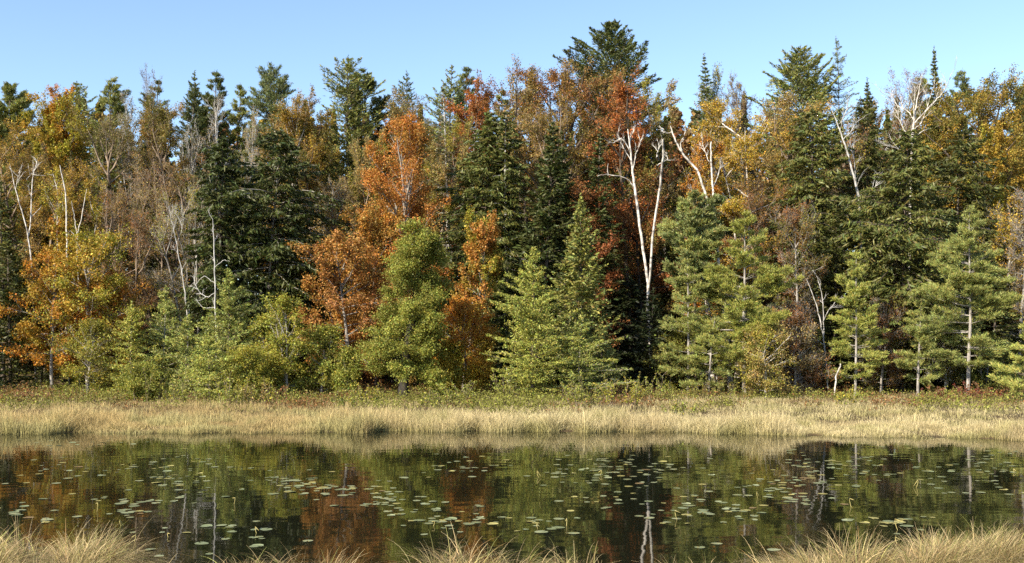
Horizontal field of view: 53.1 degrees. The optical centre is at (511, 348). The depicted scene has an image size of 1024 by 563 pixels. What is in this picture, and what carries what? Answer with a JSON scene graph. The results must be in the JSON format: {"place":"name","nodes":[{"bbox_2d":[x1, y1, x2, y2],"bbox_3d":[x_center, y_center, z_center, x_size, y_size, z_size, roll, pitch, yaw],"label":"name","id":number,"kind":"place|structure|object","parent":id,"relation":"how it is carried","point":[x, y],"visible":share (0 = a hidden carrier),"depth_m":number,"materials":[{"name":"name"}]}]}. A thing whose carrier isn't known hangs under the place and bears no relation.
{"place":"outdoors","nodes":[
{"label":"outdoors","id":0,"kind":"place"},
{"bbox_2d":[0,431,1023,562],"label":"water","id":1,"kind":"structure","parent":0,"point":[618,533],"depth_m":24.78,"materials":[{"name":"black liquid"}]},
{"bbox_2d":[8,440,1023,523],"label":"lily pads","id":2,"kind":"object","parent":1,"relation":"on","point":[480,517],"visible":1,"depth_m":25.09,"materials":[{"name":"green plant"}]},
{"bbox_2d":[0,301,1023,440],"bbox_3d":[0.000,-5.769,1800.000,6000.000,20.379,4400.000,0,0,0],"label":"ground","id":3,"kind":"structure","parent":0,"point":[996,416],"depth_m":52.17,"materials":[{"name":"beige plant"}]},
{"bbox_2d":[0,81,50,336],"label":"pine tree","id":4,"kind":"object","parent":3,"relation":"on","point":[15,106],"visible":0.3,"depth_m":92.60,"materials":[{"name":"green plant"}]},
{"bbox_2d":[0,235,60,388],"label":"spruce tree","id":5,"kind":"object","parent":3,"relation":"on","point":[14,287],"visible":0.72,"depth_m":71.64,"materials":[{"name":"green plant"}]},
{"bbox_2d":[0,118,66,372],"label":"hardwood tree","id":6,"kind":"object","parent":3,"relation":"on","point":[22,198],"visible":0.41,"depth_m":81.99,"materials":[{"name":"orange plant"}]},
{"bbox_2d":[0,153,92,377],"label":"hardwood tree","id":7,"kind":"object","parent":3,"relation":"on","point":[40,213],"visible":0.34,"depth_m":81.11,"materials":[{"name":"beige plant"}]},
{"bbox_2d":[0,247,97,393],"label":"maple tree","id":8,"kind":"object","parent":3,"relation":"on","point":[33,331],"visible":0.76,"depth_m":69.17,"materials":[{"name":"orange plant"}]},
{"bbox_2d":[26,211,76,384],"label":"maple tree","id":9,"kind":"object","parent":3,"relation":"on","point":[59,242],"visible":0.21,"depth_m":75.78,"materials":[{"name":"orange plant"}]},
{"bbox_2d":[14,90,110,337],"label":"maple tree","id":10,"kind":"object","parent":3,"relation":"on","point":[66,147],"visible":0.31,"depth_m":86.67,"materials":[{"name":"brown plant"}]},
{"bbox_2d":[40,84,86,300],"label":"maple tree","id":11,"kind":"object","parent":3,"relation":"on","point":[53,94],"visible":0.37,"depth_m":87.42,"materials":[{"name":"brown plant"}]},
{"bbox_2d":[36,164,109,357],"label":"birch tree","id":12,"kind":"object","parent":3,"relation":"on","point":[87,193],"visible":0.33,"depth_m":78.22,"materials":[{"name":"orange plant"}]},
{"bbox_2d":[44,315,127,393],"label":"birch sapling","id":13,"kind":"object","parent":3,"relation":"on","point":[92,329],"visible":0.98,"depth_m":65.44,"materials":[{"name":"green plant"}]},
{"bbox_2d":[26,222,156,391],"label":"maple tree","id":14,"kind":"object","parent":3,"relation":"on","point":[89,245],"visible":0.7,"depth_m":69.78,"materials":[{"name":"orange plant"}]},
{"bbox_2d":[53,104,159,315],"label":"hardwood tree","id":15,"kind":"object","parent":3,"relation":"on","point":[112,136],"visible":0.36,"depth_m":84.80,"materials":[{"name":"beige plant"}]},
{"bbox_2d":[79,76,133,342],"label":"pine tree","id":16,"kind":"object","parent":3,"relation":"on","point":[114,102],"visible":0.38,"depth_m":96.48,"materials":[{"name":"plant"}]},
{"bbox_2d":[5,517,211,562],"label":"sedge tussock","id":17,"kind":"object","parent":3,"relation":"on","point":[106,549],"visible":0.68,"depth_m":15.66,"materials":[{"name":"beige plant"}]},
{"bbox_2d":[75,266,153,382],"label":"maple tree","id":18,"kind":"object","parent":3,"relation":"on","point":[123,292],"visible":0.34,"depth_m":71.04,"materials":[{"name":"orange plant"}]},
{"bbox_2d":[74,301,169,393],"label":"tamarack tree","id":19,"kind":"object","parent":3,"relation":"on","point":[130,327],"visible":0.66,"depth_m":65.80,"materials":[{"name":"green plant"}]},
{"bbox_2d":[80,180,177,357],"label":"bare tree","id":20,"kind":"object","parent":3,"relation":"on","point":[139,233],"visible":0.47,"depth_m":76.93,"materials":[{"name":"beige plant"}]},
{"bbox_2d":[113,359,175,401],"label":"alder sapling","id":21,"kind":"object","parent":3,"relation":"on","point":[135,369],"visible":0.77,"depth_m":59.84,"materials":[{"name":"green plant"}]},
{"bbox_2d":[108,284,193,386],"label":"tamarack tree","id":22,"kind":"object","parent":3,"relation":"on","point":[169,320],"visible":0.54,"depth_m":67.25,"materials":[{"name":"green plant"}]},
{"bbox_2d":[108,151,215,372],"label":"bare tree","id":23,"kind":"object","parent":3,"relation":"on","point":[155,195],"visible":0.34,"depth_m":80.23,"materials":[{"name":"beige plant"}]},
{"bbox_2d":[124,91,206,368],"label":"hardwood tree","id":24,"kind":"object","parent":3,"relation":"on","point":[163,128],"visible":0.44,"depth_m":85.36,"materials":[{"name":"beige plant"}]},
{"bbox_2d":[137,181,218,389],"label":"bare tree","id":25,"kind":"object","parent":3,"relation":"on","point":[188,227],"visible":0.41,"depth_m":74.90,"materials":[{"name":"grey plant"}]},
{"bbox_2d":[136,314,219,393],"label":"tamarack tree","id":26,"kind":"object","parent":3,"relation":"on","point":[182,348],"visible":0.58,"depth_m":65.68,"materials":[{"name":"green plant"}]},
{"bbox_2d":[174,85,209,327],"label":"pine tree","id":27,"kind":"object","parent":3,"relation":"on","point":[188,111],"visible":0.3,"depth_m":93.37,"materials":[{"name":"green plant"}]},
{"bbox_2d":[190,69,236,285],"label":"pine tree","id":28,"kind":"object","parent":3,"relation":"on","point":[219,86],"visible":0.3,"depth_m":96.38,"materials":[{"name":"green plant"}]},
{"bbox_2d":[174,332,255,400],"bbox_3d":[-17.507,1.050,60.575,4.711,4.252,4.620,0,0,0],"label":"tamarack tree","id":29,"kind":"object","parent":3,"relation":"on","point":[208,375],"visible":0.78,"depth_m":60.36,"materials":[{"name":"green plant"}]},
{"bbox_2d":[174,135,264,388],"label":"fir tree","id":30,"kind":"object","parent":3,"relation":"on","point":[207,193],"visible":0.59,"depth_m":72.04,"materials":[{"name":"green plant"}]},
{"bbox_2d":[175,268,272,385],"bbox_3d":[-17.866,-1.028,65.429,6.064,8.363,7.193,0,0,0],"label":"tamarack tree","id":31,"kind":"object","parent":3,"relation":"on","point":[237,324],"visible":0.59,"depth_m":64.96,"materials":[{"name":"green plant"}]},
{"bbox_2d":[216,342,283,400],"bbox_3d":[-15.969,1.527,62.225,4.120,3.947,4.378,0,0,-32],"label":"alder sapling","id":32,"kind":"object","parent":3,"relation":"on","point":[246,359],"visible":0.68,"depth_m":61.26,"materials":[{"name":"green plant"}]},
{"bbox_2d":[223,61,321,300],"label":"pine tree","id":33,"kind":"object","parent":3,"relation":"on","point":[268,85],"visible":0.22,"depth_m":94.59,"materials":[{"name":"green plant"}]},
{"bbox_2d":[204,127,347,384],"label":"fir tree","id":34,"kind":"object","parent":3,"relation":"on","point":[273,250],"visible":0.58,"depth_m":72.66,"materials":[{"name":"green plant"}]},
{"bbox_2d":[260,290,316,397],"bbox_3d":[-14.097,-0.227,63.778,4.206,6.845,3.060,0,0,29],"label":"poplar sapling","id":35,"kind":"object","parent":3,"relation":"on","point":[280,307],"visible":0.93,"depth_m":63.55,"materials":[{"name":"green plant"}]},
{"bbox_2d":[259,83,329,296],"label":"hardwood tree","id":36,"kind":"object","parent":3,"relation":"on","point":[285,119],"visible":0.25,"depth_m":88.90,"materials":[{"name":"brown plant"}]},
{"bbox_2d":[272,102,356,364],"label":"hardwood tree","id":37,"kind":"object","parent":3,"relation":"on","point":[313,128],"visible":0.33,"depth_m":89.17,"materials":[{"name":"beige plant"}]},
{"bbox_2d":[300,321,343,392],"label":"poplar sapling","id":38,"kind":"object","parent":3,"relation":"on","point":[325,335],"visible":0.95,"depth_m":64.42,"materials":[{"name":"green plant"}]},
{"bbox_2d":[302,173,363,379],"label":"poplar tree","id":39,"kind":"object","parent":3,"relation":"on","point":[338,197],"visible":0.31,"depth_m":77.75,"materials":[{"name":"brown plant"}]},
{"bbox_2d":[328,344,362,395],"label":"poplar sapling","id":40,"kind":"object","parent":3,"relation":"on","point":[349,373],"visible":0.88,"depth_m":63.06,"materials":[{"name":"green plant"}]},
{"bbox_2d":[285,227,411,380],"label":"maple tree","id":41,"kind":"object","parent":3,"relation":"on","point":[354,334],"visible":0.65,"depth_m":68.93,"materials":[{"name":"orange plant"}]},
{"bbox_2d":[316,54,391,266],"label":"pine tree","id":42,"kind":"object","parent":3,"relation":"on","point":[346,104],"visible":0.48,"depth_m":91.86,"materials":[{"name":"green plant"}]},
{"bbox_2d":[326,126,390,314],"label":"hardwood tree","id":43,"kind":"object","parent":3,"relation":"on","point":[356,149],"visible":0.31,"depth_m":83.47,"materials":[{"name":"orange plant"}]},
{"bbox_2d":[310,204,422,386],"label":"maple tree","id":44,"kind":"object","parent":3,"relation":"on","point":[365,225],"visible":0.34,"depth_m":74.15,"materials":[{"name":"brown plant"}]},
{"bbox_2d":[337,67,396,247],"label":"tree","id":45,"kind":"object","parent":3,"relation":"on","point":[378,103],"visible":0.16,"depth_m":94.22,"materials":[{"name":"plant"}]},
{"bbox_2d":[343,110,459,384],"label":"maple tree","id":46,"kind":"object","parent":3,"relation":"on","point":[409,148],"visible":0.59,"depth_m":75.04,"materials":[{"name":"orange plant"}]},
{"bbox_2d":[349,214,459,398],"bbox_3d":[-6.439,-2.389,62.133,6.528,11.124,6.564,0,0,0],"label":"tree","id":47,"kind":"object","parent":3,"relation":"on","point":[424,332],"visible":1,"depth_m":60.76,"materials":[{"name":"green plant"}]},
{"bbox_2d":[383,85,444,237],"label":"hardwood tree","id":48,"kind":"object","parent":3,"relation":"on","point":[428,123],"visible":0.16,"depth_m":87.63,"materials":[{"name":"beige plant"}]},
{"bbox_2d":[415,65,472,267],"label":"pine tree","id":49,"kind":"object","parent":3,"relation":"on","point":[450,91],"visible":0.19,"depth_m":93.87,"materials":[{"name":"plant"}]},
{"bbox_2d":[417,112,474,364],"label":"hardwood tree","id":50,"kind":"object","parent":3,"relation":"on","point":[461,155],"visible":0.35,"depth_m":83.94,"materials":[{"name":"beige plant"}]},
{"bbox_2d":[432,293,503,395],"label":"maple tree","id":51,"kind":"object","parent":3,"relation":"on","point":[462,308],"visible":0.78,"depth_m":65.36,"materials":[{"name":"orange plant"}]},
{"bbox_2d":[440,69,504,266],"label":"maple tree","id":52,"kind":"object","parent":3,"relation":"on","point":[486,97],"visible":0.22,"depth_m":90.01,"materials":[{"name":"brown plant"}]},
{"bbox_2d":[443,205,505,390],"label":"maple tree","id":53,"kind":"object","parent":3,"relation":"on","point":[484,237],"visible":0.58,"depth_m":69.69,"materials":[{"name":"orange plant"}]},
{"bbox_2d":[432,108,527,367],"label":"spruce tree","id":54,"kind":"object","parent":3,"relation":"on","point":[468,172],"visible":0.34,"depth_m":77.72,"materials":[{"name":"green plant"}]},
{"bbox_2d":[456,110,533,381],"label":"spruce tree","id":55,"kind":"object","parent":3,"relation":"on","point":[515,143],"visible":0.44,"depth_m":76.94,"materials":[{"name":"needle"},{"name":"brown bark"}]},
{"bbox_2d":[470,259,537,387],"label":"spruce tree","id":56,"kind":"object","parent":3,"relation":"on","point":[505,289],"visible":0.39,"depth_m":73.45,"materials":[{"name":"green plant"}]},
{"bbox_2d":[0,95,1022,348],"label":"distant woods","id":57,"kind":"object","parent":3,"relation":"on","point":[682,163],"visible":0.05,"depth_m":103.36,"materials":[{"name":"green plant"}]},
{"bbox_2d":[0,357,1023,413],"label":"undergrowth","id":58,"kind":"object","parent":3,"relation":"on","point":[923,399],"visible":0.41,"depth_m":57.30,"materials":[{"name":"green plant"}]},
{"bbox_2d":[489,54,557,363],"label":"hardwood tree","id":59,"kind":"object","parent":3,"relation":"on","point":[527,93],"visible":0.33,"depth_m":85.52,"materials":[{"name":"brown plant"}]},
{"bbox_2d":[488,116,596,385],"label":"spruce tree","id":60,"kind":"object","parent":3,"relation":"on","point":[545,215],"visible":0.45,"depth_m":74.03,"materials":[{"name":"green plant"}]},
{"bbox_2d":[479,246,617,398],"bbox_3d":[1.745,-1.546,62.380,7.478,9.399,7.844,0,0,-30],"label":"tamarack tree","id":61,"kind":"object","parent":3,"relation":"on","point":[527,324],"visible":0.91,"depth_m":61.44,"materials":[{"name":"green plant"}]},
{"bbox_2d":[511,87,612,315],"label":"hardwood tree","id":62,"kind":"object","parent":3,"relation":"on","point":[539,139],"visible":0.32,"depth_m":81.41,"materials":[{"name":"beige plant"}]},
{"bbox_2d":[486,55,650,283],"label":"hardwood tree","id":63,"kind":"object","parent":3,"relation":"on","point":[566,84],"visible":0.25,"depth_m":85.84,"materials":[{"name":"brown plant"}]},
{"bbox_2d":[538,192,628,386],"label":"cedar tree","id":64,"kind":"object","parent":3,"relation":"on","point":[591,308],"visible":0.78,"depth_m":66.67,"materials":[{"name":"green plant"}]},
{"bbox_2d":[549,179,630,353],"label":"maple tree","id":65,"kind":"object","parent":3,"relation":"on","point":[607,249],"visible":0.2,"depth_m":74.77,"materials":[{"name":"red plant"}]},
{"bbox_2d":[541,312,639,396],"bbox_3d":[4.568,0.425,62.602,5.865,5.453,6.377,0,0,0],"label":"tamarack tree","id":66,"kind":"object","parent":3,"relation":"on","point":[586,350],"visible":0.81,"depth_m":62.10,"materials":[{"name":"green plant"}]},
{"bbox_2d":[571,120,629,385],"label":"spruce tree","id":67,"kind":"object","parent":3,"relation":"on","point":[599,161],"visible":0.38,"depth_m":75.70,"materials":[{"name":"green plant"}]},
{"bbox_2d":[552,19,682,362],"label":"pine tree","id":68,"kind":"object","parent":3,"relation":"on","point":[623,44],"visible":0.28,"depth_m":88.62,"materials":[{"name":"green plant"}]},
{"bbox_2d":[559,61,683,371],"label":"maple tree","id":69,"kind":"object","parent":3,"relation":"on","point":[621,96],"visible":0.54,"depth_m":79.50,"materials":[{"name":"brown plant"}]},
{"bbox_2d":[580,163,682,380],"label":"maple tree","id":70,"kind":"object","parent":3,"relation":"on","point":[634,269],"visible":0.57,"depth_m":78.91,"materials":[{"name":"red plant"}]},
{"bbox_2d":[597,276,676,388],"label":"spruce tree","id":71,"kind":"object","parent":3,"relation":"on","point":[627,303],"visible":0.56,"depth_m":76.30,"materials":[{"name":"green plant"}]},
{"bbox_2d":[598,125,675,387],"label":"birch tree","id":72,"kind":"object","parent":3,"relation":"on","point":[648,279],"visible":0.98,"depth_m":70.89,"materials":[{"name":"white plant"}]},
{"bbox_2d":[623,288,685,391],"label":"spruce tree","id":73,"kind":"object","parent":3,"relation":"on","point":[654,328],"visible":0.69,"depth_m":69.86,"materials":[{"name":"green plant"}]},
{"bbox_2d":[630,75,690,302],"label":"hardwood tree","id":74,"kind":"object","parent":3,"relation":"on","point":[656,110],"visible":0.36,"depth_m":88.04,"materials":[{"name":"grey plant"}]},
{"bbox_2d":[654,256,725,392],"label":"pine tree","id":75,"kind":"object","parent":3,"relation":"on","point":[687,300],"visible":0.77,"depth_m":67.50,"materials":[{"name":"green plant"}]},
{"bbox_2d":[656,189,728,392],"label":"pine tree","id":76,"kind":"object","parent":3,"relation":"on","point":[699,245],"visible":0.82,"depth_m":69.20,"materials":[{"name":"green plant"}]},
{"bbox_2d":[658,315,738,391],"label":"pine tree","id":77,"kind":"object","parent":3,"relation":"on","point":[696,361],"visible":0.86,"depth_m":66.37,"materials":[{"name":"green plant"}]},
{"bbox_2d":[672,128,727,381],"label":"birch tree","id":78,"kind":"object","parent":3,"relation":"on","point":[704,167],"visible":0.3,"depth_m":79.40,"materials":[{"name":"orange plant"}]},
{"bbox_2d":[643,96,799,377],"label":"birch tree","id":79,"kind":"object","parent":3,"relation":"on","point":[733,159],"visible":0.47,"depth_m":80.26,"materials":[{"name":"yellow plant"}]},
{"bbox_2d":[674,208,805,395],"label":"pine tree","id":80,"kind":"object","parent":3,"relation":"on","point":[747,306],"visible":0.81,"depth_m":66.18,"materials":[{"name":"green plant"}]},
{"bbox_2d":[707,173,798,373],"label":"hardwood tree","id":81,"kind":"object","parent":3,"relation":"on","point":[757,202],"visible":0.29,"depth_m":77.39,"materials":[{"name":"beige plant"}]},
{"bbox_2d":[732,321,799,397],"bbox_3d":[15.783,0.714,64.329,4.212,4.990,4.360,0,0,-25],"label":"birch sapling","id":82,"kind":"object","parent":3,"relation":"on","point":[762,336],"visible":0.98,"depth_m":63.87,"materials":[{"name":"green plant"}]},
{"bbox_2d":[738,89,834,288],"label":"hardwood tree","id":83,"kind":"object","parent":3,"relation":"on","point":[783,136],"visible":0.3,"depth_m":83.59,"materials":[{"name":"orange plant"}]},
{"bbox_2d":[758,299,840,394],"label":"maple sapling","id":84,"kind":"object","parent":3,"relation":"on","point":[798,311],"visible":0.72,"depth_m":67.12,"materials":[{"name":"brown plant"}]},
{"bbox_2d":[768,199,832,388],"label":"maple tree","id":85,"kind":"object","parent":3,"relation":"on","point":[794,219],"visible":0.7,"depth_m":72.26,"materials":[{"name":"brown plant"}]},
{"bbox_2d":[744,45,857,291],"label":"pine tree","id":86,"kind":"object","parent":3,"relation":"on","point":[804,83],"visible":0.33,"depth_m":92.06,"materials":[{"name":"green plant"}]},
{"bbox_2d":[750,106,878,382],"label":"hemlock tree","id":87,"kind":"object","parent":3,"relation":"on","point":[824,151],"visible":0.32,"depth_m":78.30,"materials":[{"name":"green plant"}]},
{"bbox_2d":[738,522,931,562],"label":"sedge tussock","id":88,"kind":"object","parent":3,"relation":"on","point":[862,555],"visible":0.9,"depth_m":15.85,"materials":[{"name":"beige plant"}]},
{"bbox_2d":[795,201,881,388],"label":"spruce tree","id":89,"kind":"object","parent":3,"relation":"on","point":[829,248],"visible":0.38,"depth_m":75.52,"materials":[{"name":"green plant"}]},
{"bbox_2d":[825,248,891,395],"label":"pine tree","id":90,"kind":"object","parent":3,"relation":"on","point":[853,301],"visible":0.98,"depth_m":66.77,"materials":[{"name":"green plant"}]},
{"bbox_2d":[838,95,918,374],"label":"spruce tree","id":91,"kind":"object","parent":3,"relation":"on","point":[873,160],"visible":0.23,"depth_m":82.30,"materials":[{"name":"green plant"}]},
{"bbox_2d":[857,293,912,393],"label":"maple sapling","id":92,"kind":"object","parent":3,"relation":"on","point":[883,320],"visible":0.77,"depth_m":69.76,"materials":[{"name":"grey plant"}]},
{"bbox_2d":[826,125,967,392],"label":"hemlock tree","id":93,"kind":"object","parent":3,"relation":"on","point":[886,250],"visible":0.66,"depth_m":71.11,"materials":[{"name":"green plant"}]},
{"bbox_2d":[891,296,951,394],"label":"pine tree","id":94,"kind":"object","parent":3,"relation":"on","point":[908,364],"visible":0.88,"depth_m":66.36,"materials":[{"name":"green plant"}]},
{"bbox_2d":[844,522,1016,562],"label":"sedge tussock","id":95,"kind":"object","parent":3,"relation":"on","point":[937,556],"visible":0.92,"depth_m":15.27,"materials":[{"name":"beige plant"}]},
{"bbox_2d":[874,516,1023,562],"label":"sedge tussock","id":96,"kind":"object","parent":3,"relation":"on","point":[1008,541],"visible":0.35,"depth_m":16.03,"materials":[{"name":"beige plant"}]},
{"bbox_2d":[875,127,1023,370],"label":"hemlock tree","id":97,"kind":"object","parent":3,"relation":"on","point":[971,190],"visible":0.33,"depth_m":76.87,"materials":[{"name":"green plant"}]},
{"bbox_2d":[891,62,1023,281],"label":"oak tree","id":98,"kind":"object","parent":3,"relation":"on","point":[980,97],"visible":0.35,"depth_m":84.70,"materials":[{"name":"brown plant"}]},
{"bbox_2d":[898,205,1023,393],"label":"pine tree","id":99,"kind":"object","parent":3,"relation":"on","point":[977,279],"visible":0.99,"depth_m":64.53,"materials":[{"name":"green plant"}]},
{"bbox_2d":[943,332,1023,391],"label":"alder sapling","id":100,"kind":"object","parent":3,"relation":"on","point":[977,375],"visible":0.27,"depth_m":68.57,"materials":[{"name":"plant"}]},
{"bbox_2d":[959,117,1022,361],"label":"hardwood tree","id":101,"kind":"object","parent":3,"relation":"on","point":[986,131],"visible":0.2,"depth_m":80.73,"materials":[{"name":"orange plant"}]},
{"bbox_2d":[960,257,1023,388],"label":"spruce tree","id":102,"kind":"object","parent":3,"relation":"on","point":[1003,328],"visible":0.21,"depth_m":72.72,"materials":[{"name":"green plant"}]},
{"bbox_2d":[972,191,1023,363],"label":"maple tree","id":103,"kind":"object","parent":3,"relation":"on","point":[1002,226],"visible":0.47,"depth_m":74.25,"materials":[{"name":"orange plant"}]},
{"bbox_2d":[988,316,1023,400],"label":"pine tree","id":104,"kind":"object","parent":3,"relation":"on","point":[1015,382],"visible":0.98,"depth_m":59.66,"materials":[{"name":"green plant"}]},
{"bbox_2d":[0,0,1023,293],"label":"sky","id":105,"kind":"structure","parent":0,"point":[43,43],"materials":[{"name":"blue"}]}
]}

